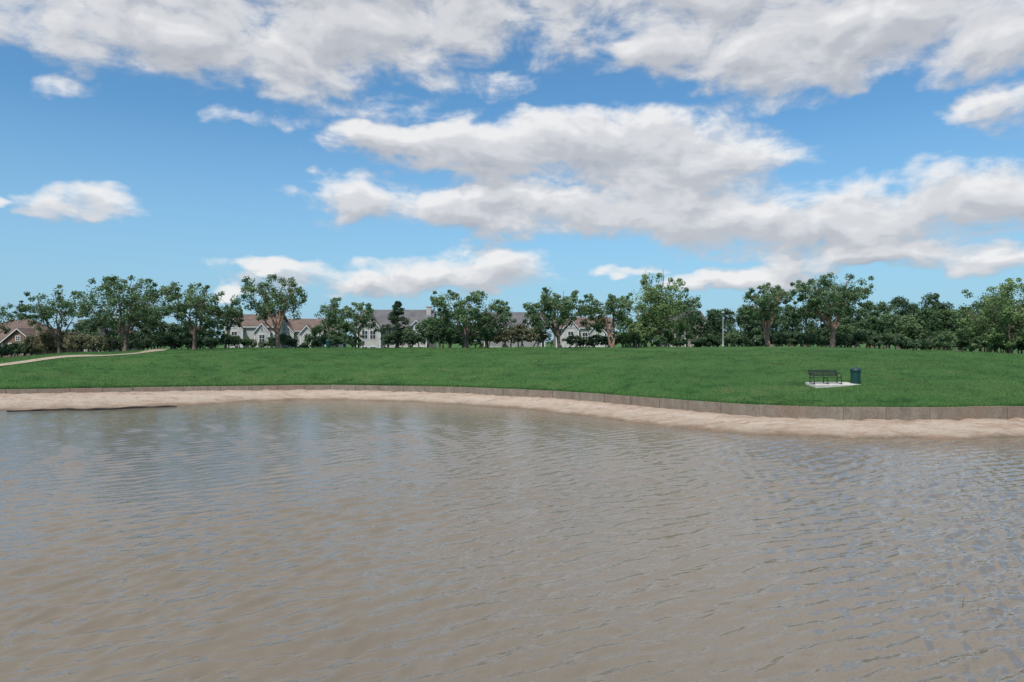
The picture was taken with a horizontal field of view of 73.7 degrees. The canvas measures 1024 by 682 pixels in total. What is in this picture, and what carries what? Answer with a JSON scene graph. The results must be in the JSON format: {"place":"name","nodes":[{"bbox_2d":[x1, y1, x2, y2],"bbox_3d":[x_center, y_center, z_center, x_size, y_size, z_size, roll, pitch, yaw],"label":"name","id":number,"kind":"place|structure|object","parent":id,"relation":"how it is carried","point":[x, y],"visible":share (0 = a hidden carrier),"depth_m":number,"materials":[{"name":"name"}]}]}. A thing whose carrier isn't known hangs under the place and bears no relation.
{"place":"outdoors","nodes":[
{"label":"outdoors","id":0,"kind":"place"},
{"bbox_2d":[0,400,1023,681],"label":"pond water","id":1,"kind":"structure","parent":0,"point":[324,540],"depth_m":16.35,"materials":[{"name":"brown liquid"}]},
{"bbox_2d":[0,342,1023,439],"bbox_3d":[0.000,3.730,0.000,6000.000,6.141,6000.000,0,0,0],"label":"ground","id":2,"kind":"structure","parent":0,"point":[969,429],"depth_m":55.98,"materials":[{"name":"green plant"}]},
{"bbox_2d":[0,303,26,334],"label":"oak tree","id":3,"kind":"object","parent":2,"relation":"on","point":[3,314],"visible":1,"depth_m":96.39,"materials":[{"name":"green plant"}]},
{"bbox_2d":[0,342,37,356],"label":"shrubs","id":4,"kind":"object","parent":2,"relation":"on","point":[15,347],"visible":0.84,"depth_m":94.97,"materials":[{"name":"green plant"}]},
{"bbox_2d":[8,300,31,319],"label":"pine tree","id":5,"kind":"object","parent":2,"relation":"on","point":[24,315],"visible":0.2,"depth_m":117.77,"materials":[{"name":"green plant"}]},
{"bbox_2d":[0,330,82,356],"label":"walls","id":6,"kind":"structure","parent":2,"relation":"on","point":[10,338],"depth_m":103.11,"materials":[{"name":"brick"}]},
{"bbox_2d":[0,328,44,354],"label":"trim","id":7,"kind":"structure","parent":6,"relation":"attached to","point":[17,338],"depth_m":102.87,"materials":[{"name":"white paint"}]},
{"bbox_2d":[0,320,68,343],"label":"roof","id":8,"kind":"structure","parent":6,"relation":"on","point":[23,327],"depth_m":107.19,"materials":[{"name":"brown"}]},
{"bbox_2d":[19,285,93,352],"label":"oak tree","id":9,"kind":"object","parent":2,"relation":"on","point":[45,312],"visible":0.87,"depth_m":90.96,"materials":[{"name":"green plant"}]},
{"bbox_2d":[33,327,83,353],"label":"shrubs","id":10,"kind":"object","parent":2,"relation":"on","point":[45,337],"visible":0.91,"depth_m":92.59,"materials":[{"name":"green plant"}]},
{"bbox_2d":[19,332,122,354],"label":"shrubs","id":11,"kind":"object","parent":2,"relation":"on","point":[98,342],"visible":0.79,"depth_m":91.78,"materials":[{"name":"green plant"}]},
{"bbox_2d":[0,349,163,365],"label":"footpath","id":12,"kind":"structure","parent":2,"relation":"on","point":[40,359],"depth_m":70.30,"materials":[{"name":"concrete"}]},
{"bbox_2d":[6,405,176,411],"bbox_3d":[-30.594,4.970,49.812,11.046,0.229,1.242,0,0,-19],"label":"driftwood log","id":13,"kind":"object","parent":2,"relation":"on","point":[92,408],"visible":0.87,"depth_m":49.50,"materials":[{"name":"brown wood"}]},
{"bbox_2d":[60,274,180,350],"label":"oak tree","id":14,"kind":"object","parent":2,"relation":"on","point":[137,311],"visible":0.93,"depth_m":86.68,"materials":[{"name":"green plant"}]},
{"bbox_2d":[73,316,219,351],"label":"background trees","id":15,"kind":"object","parent":2,"relation":"on","point":[90,329],"visible":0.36,"depth_m":105.07,"materials":[{"name":"green plant"}]},
{"bbox_2d":[74,329,218,351],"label":"shrubs","id":16,"kind":"object","parent":2,"relation":"on","point":[170,341],"visible":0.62,"depth_m":94.70,"materials":[{"name":"green plant"}]},
{"bbox_2d":[147,281,243,349],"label":"oak tree","id":17,"kind":"object","parent":2,"relation":"on","point":[195,302],"visible":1,"depth_m":87.32,"materials":[{"name":"green plant"}]},
{"bbox_2d":[215,304,243,347],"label":"young tree","id":18,"kind":"object","parent":2,"relation":"on","point":[227,319],"visible":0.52,"depth_m":99.09,"materials":[{"name":"green plant"}]},
{"bbox_2d":[223,311,288,347],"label":"townhouse","id":19,"kind":"structure","parent":2,"relation":"on","point":[252,328],"depth_m":130.69,"materials":[{"name":"white"}]},
{"bbox_2d":[232,325,264,347],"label":"window glass","id":20,"kind":"structure","parent":19,"relation":"in","point":[261,337],"depth_m":130.11,"materials":[{"name":"grey glass"}]},
{"bbox_2d":[217,332,313,347],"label":"shrubs","id":21,"kind":"object","parent":2,"relation":"on","point":[288,341],"visible":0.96,"depth_m":95.76,"materials":[{"name":"green plant"}]},
{"bbox_2d":[230,274,307,347],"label":"oak tree","id":22,"kind":"object","parent":2,"relation":"on","point":[280,301],"visible":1,"depth_m":88.96,"materials":[{"name":"green plant"}]},
{"bbox_2d":[282,319,346,347],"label":"townhouse","id":23,"kind":"structure","parent":2,"relation":"on","point":[297,329],"depth_m":137.00,"materials":[{"name":"white"}]},
{"bbox_2d":[303,319,343,346],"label":"background trees","id":24,"kind":"object","parent":2,"relation":"on","point":[308,338],"visible":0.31,"depth_m":104.73,"materials":[{"name":"green plant"}]},
{"bbox_2d":[326,339,330,347],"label":"trash can","id":25,"kind":"object","parent":2,"relation":"on","point":[328,343],"visible":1,"depth_m":85.76,"materials":[{"name":"green paint"}]},
{"bbox_2d":[314,297,348,346],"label":"young tree","id":26,"kind":"object","parent":2,"relation":"on","point":[331,311],"visible":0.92,"depth_m":99.71,"materials":[{"name":"green plant"}]},
{"bbox_2d":[309,333,364,347],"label":"shrubs","id":27,"kind":"object","parent":2,"relation":"on","point":[336,340],"visible":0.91,"depth_m":94.83,"materials":[{"name":"green plant"}]},
{"bbox_2d":[331,302,378,346],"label":"young tree","id":28,"kind":"object","parent":2,"relation":"on","point":[346,326],"visible":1,"depth_m":96.01,"materials":[{"name":"green plant"}]},
{"bbox_2d":[378,301,414,347],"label":"pine tree","id":29,"kind":"object","parent":2,"relation":"on","point":[394,318],"visible":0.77,"depth_m":95.41,"materials":[{"name":"green plant"}]},
{"bbox_2d":[357,306,436,347],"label":"townhouse","id":30,"kind":"structure","parent":2,"relation":"on","point":[371,338],"depth_m":129.13,"materials":[{"name":"white"}]},
{"bbox_2d":[362,323,422,347],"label":"window glass","id":31,"kind":"structure","parent":30,"relation":"in","point":[372,334],"depth_m":127.53,"materials":[{"name":"grey glass"}]},
{"bbox_2d":[380,326,426,347],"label":"shrubs","id":32,"kind":"object","parent":2,"relation":"on","point":[412,339],"visible":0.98,"depth_m":94.46,"materials":[{"name":"green plant"}]},
{"bbox_2d":[415,321,498,347],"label":"background trees","id":33,"kind":"object","parent":2,"relation":"on","point":[420,328],"visible":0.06,"depth_m":105.23,"materials":[{"name":"green plant"}]},
{"bbox_2d":[424,322,498,347],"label":"shrubs","id":34,"kind":"object","parent":2,"relation":"on","point":[436,333],"visible":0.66,"depth_m":94.60,"materials":[{"name":"green plant"}]},
{"bbox_2d":[421,289,512,347],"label":"oak tree","id":35,"kind":"object","parent":2,"relation":"on","point":[459,315],"visible":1,"depth_m":86.90,"materials":[{"name":"green plant"}]},
{"bbox_2d":[493,301,516,346],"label":"young tree","id":36,"kind":"object","parent":2,"relation":"on","point":[505,323],"visible":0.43,"depth_m":99.66,"materials":[{"name":"green plant"}]},
{"bbox_2d":[0,346,1023,406],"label":"grass","id":37,"kind":"structure","parent":2,"relation":"on","point":[614,393],"depth_m":59.41,"materials":[{"name":"green plant"}]},
{"bbox_2d":[0,385,1023,420],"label":"retaining wall","id":38,"kind":"structure","parent":2,"relation":"on","point":[909,413],"depth_m":43.16,"materials":[{"name":"concrete"}]},
{"bbox_2d":[484,312,545,346],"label":"townhouse","id":39,"kind":"structure","parent":2,"relation":"on","point":[519,316],"depth_m":136.00,"materials":[{"name":"grey"}]},
{"bbox_2d":[490,323,551,346],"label":"shrubs","id":40,"kind":"object","parent":2,"relation":"on","point":[521,332],"visible":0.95,"depth_m":92.73,"materials":[{"name":"green plant"}]},
{"bbox_2d":[67,326,1022,351],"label":"distant treeline","id":41,"kind":"object","parent":2,"relation":"on","point":[551,342],"visible":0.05,"depth_m":231.76,"materials":[{"name":"green plant"}]},
{"bbox_2d":[522,287,602,347],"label":"oak tree","id":42,"kind":"object","parent":2,"relation":"on","point":[564,308],"visible":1,"depth_m":86.94,"materials":[{"name":"green plant"}]},
{"bbox_2d":[552,317,612,346],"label":"townhouse","id":43,"kind":"structure","parent":2,"relation":"on","point":[581,331],"depth_m":133.66,"materials":[{"name":"white"}]},
{"bbox_2d":[568,324,599,338],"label":"window glass","id":44,"kind":"structure","parent":43,"relation":"in","point":[569,333],"depth_m":133.91,"materials":[{"name":"grey glass"}]},
{"bbox_2d":[561,333,618,346],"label":"shrubs","id":45,"kind":"object","parent":2,"relation":"on","point":[590,341],"visible":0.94,"depth_m":93.89,"materials":[{"name":"green plant"}]},
{"bbox_2d":[588,293,633,346],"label":"crepe myrtle tree","id":46,"kind":"object","parent":2,"relation":"on","point":[612,302],"visible":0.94,"depth_m":89.36,"materials":[{"name":"green plant"}]},
{"bbox_2d":[619,321,653,346],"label":"background trees","id":47,"kind":"object","parent":2,"relation":"on","point":[623,330],"visible":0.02,"depth_m":103.54,"materials":[{"name":"green plant"}]},
{"bbox_2d":[622,321,658,347],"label":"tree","id":48,"kind":"object","parent":2,"relation":"on","point":[635,331],"visible":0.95,"depth_m":92.81,"materials":[{"name":"green plant"}]},
{"bbox_2d":[615,327,687,346],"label":"shrubs","id":49,"kind":"object","parent":2,"relation":"on","point":[661,339],"visible":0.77,"depth_m":94.69,"materials":[{"name":"green plant"}]},
{"bbox_2d":[616,272,701,345],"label":"willow tree","id":50,"kind":"object","parent":2,"relation":"on","point":[663,309],"visible":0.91,"depth_m":94.48,"materials":[{"name":"green plant"}]},
{"bbox_2d":[661,311,706,346],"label":"townhouse","id":51,"kind":"structure","parent":2,"relation":"on","point":[689,344],"depth_m":122.00,"materials":[{"name":"beige"}]},
{"bbox_2d":[673,293,700,346],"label":"young tree","id":52,"kind":"object","parent":2,"relation":"on","point":[690,308],"visible":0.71,"depth_m":96.87,"materials":[{"name":"green plant"}]},
{"bbox_2d":[690,330,747,346],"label":"shrubs","id":53,"kind":"object","parent":2,"relation":"on","point":[713,337],"visible":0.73,"depth_m":101.82,"materials":[{"name":"green plant"}]},
{"bbox_2d":[721,311,724,346],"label":"street lamp","id":54,"kind":"object","parent":2,"relation":"on","point":[722,312],"visible":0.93,"depth_m":89.95,"materials":[{"name":"metal"}]},
{"bbox_2d":[737,282,796,346],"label":"oak tree","id":55,"kind":"object","parent":2,"relation":"on","point":[775,296],"visible":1,"depth_m":87.10,"materials":[{"name":"green plant"}]},
{"bbox_2d":[718,328,943,349],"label":"hedge","id":56,"kind":"object","parent":2,"relation":"on","point":[873,338],"visible":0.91,"depth_m":94.46,"materials":[{"name":"green plant"}]},
{"bbox_2d":[790,272,875,346],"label":"oak tree","id":57,"kind":"object","parent":2,"relation":"on","point":[817,300],"visible":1,"depth_m":86.19,"materials":[{"name":"green plant"}]},
{"bbox_2d":[805,382,860,387],"bbox_3d":[21.842,3.055,45.338,4.350,0.500,1.250,0,5,-8],"label":"concrete pad","id":58,"kind":"object","parent":2,"relation":"on","point":[823,385],"visible":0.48,"depth_m":44.76,"materials":[{"name":"white concrete"}]},
{"bbox_2d":[808,370,841,383],"bbox_3d":[20.688,2.369,45.101,2.050,0.922,0.746,0,0,-8],"label":"park bench","id":59,"kind":"object","parent":58,"relation":"on","point":[824,371],"visible":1,"depth_m":45.30,"materials":[{"name":"green paint"}]},
{"bbox_2d":[850,367,861,382],"bbox_3d":[22.841,2.287,45.380,0.710,1.050,0.710,0,0,0],"label":"trash can","id":60,"kind":"object","parent":58,"relation":"on","point":[855,374],"visible":1,"depth_m":45.14,"materials":[{"name":"green paint"}]},
{"bbox_2d":[675,292,1023,352],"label":"background trees","id":61,"kind":"object","parent":2,"relation":"on","point":[782,322],"visible":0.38,"depth_m":111.60,"materials":[{"name":"green plant"}]},
{"bbox_2d":[826,305,1023,352],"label":"background trees","id":62,"kind":"object","parent":2,"relation":"on","point":[886,322],"visible":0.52,"depth_m":100.30,"materials":[{"name":"green plant"}]},
{"bbox_2d":[926,293,954,350],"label":"pine tree","id":63,"kind":"object","parent":2,"relation":"on","point":[935,348],"visible":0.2,"depth_m":117.62,"materials":[{"name":"green plant"}]},
{"bbox_2d":[927,328,1023,353],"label":"hedge","id":64,"kind":"object","parent":2,"relation":"on","point":[965,341],"visible":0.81,"depth_m":92.40,"materials":[{"name":"green plant"}]},
{"bbox_2d":[950,278,1023,353],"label":"oak tree","id":65,"kind":"object","parent":2,"relation":"on","point":[1006,313],"visible":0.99,"depth_m":89.01,"materials":[{"name":"green plant"}]},
{"bbox_2d":[0,0,1023,341],"label":"sky","id":66,"kind":"structure","parent":0,"point":[379,153],"materials":[{"name":"blue"}]},
{"bbox_2d":[962,597,1022,631],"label":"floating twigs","id":67,"kind":"object","parent":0,"point":[992,608],"visible":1,"depth_m":12.64,"materials":[{"name":"brown wood"}]}
]}

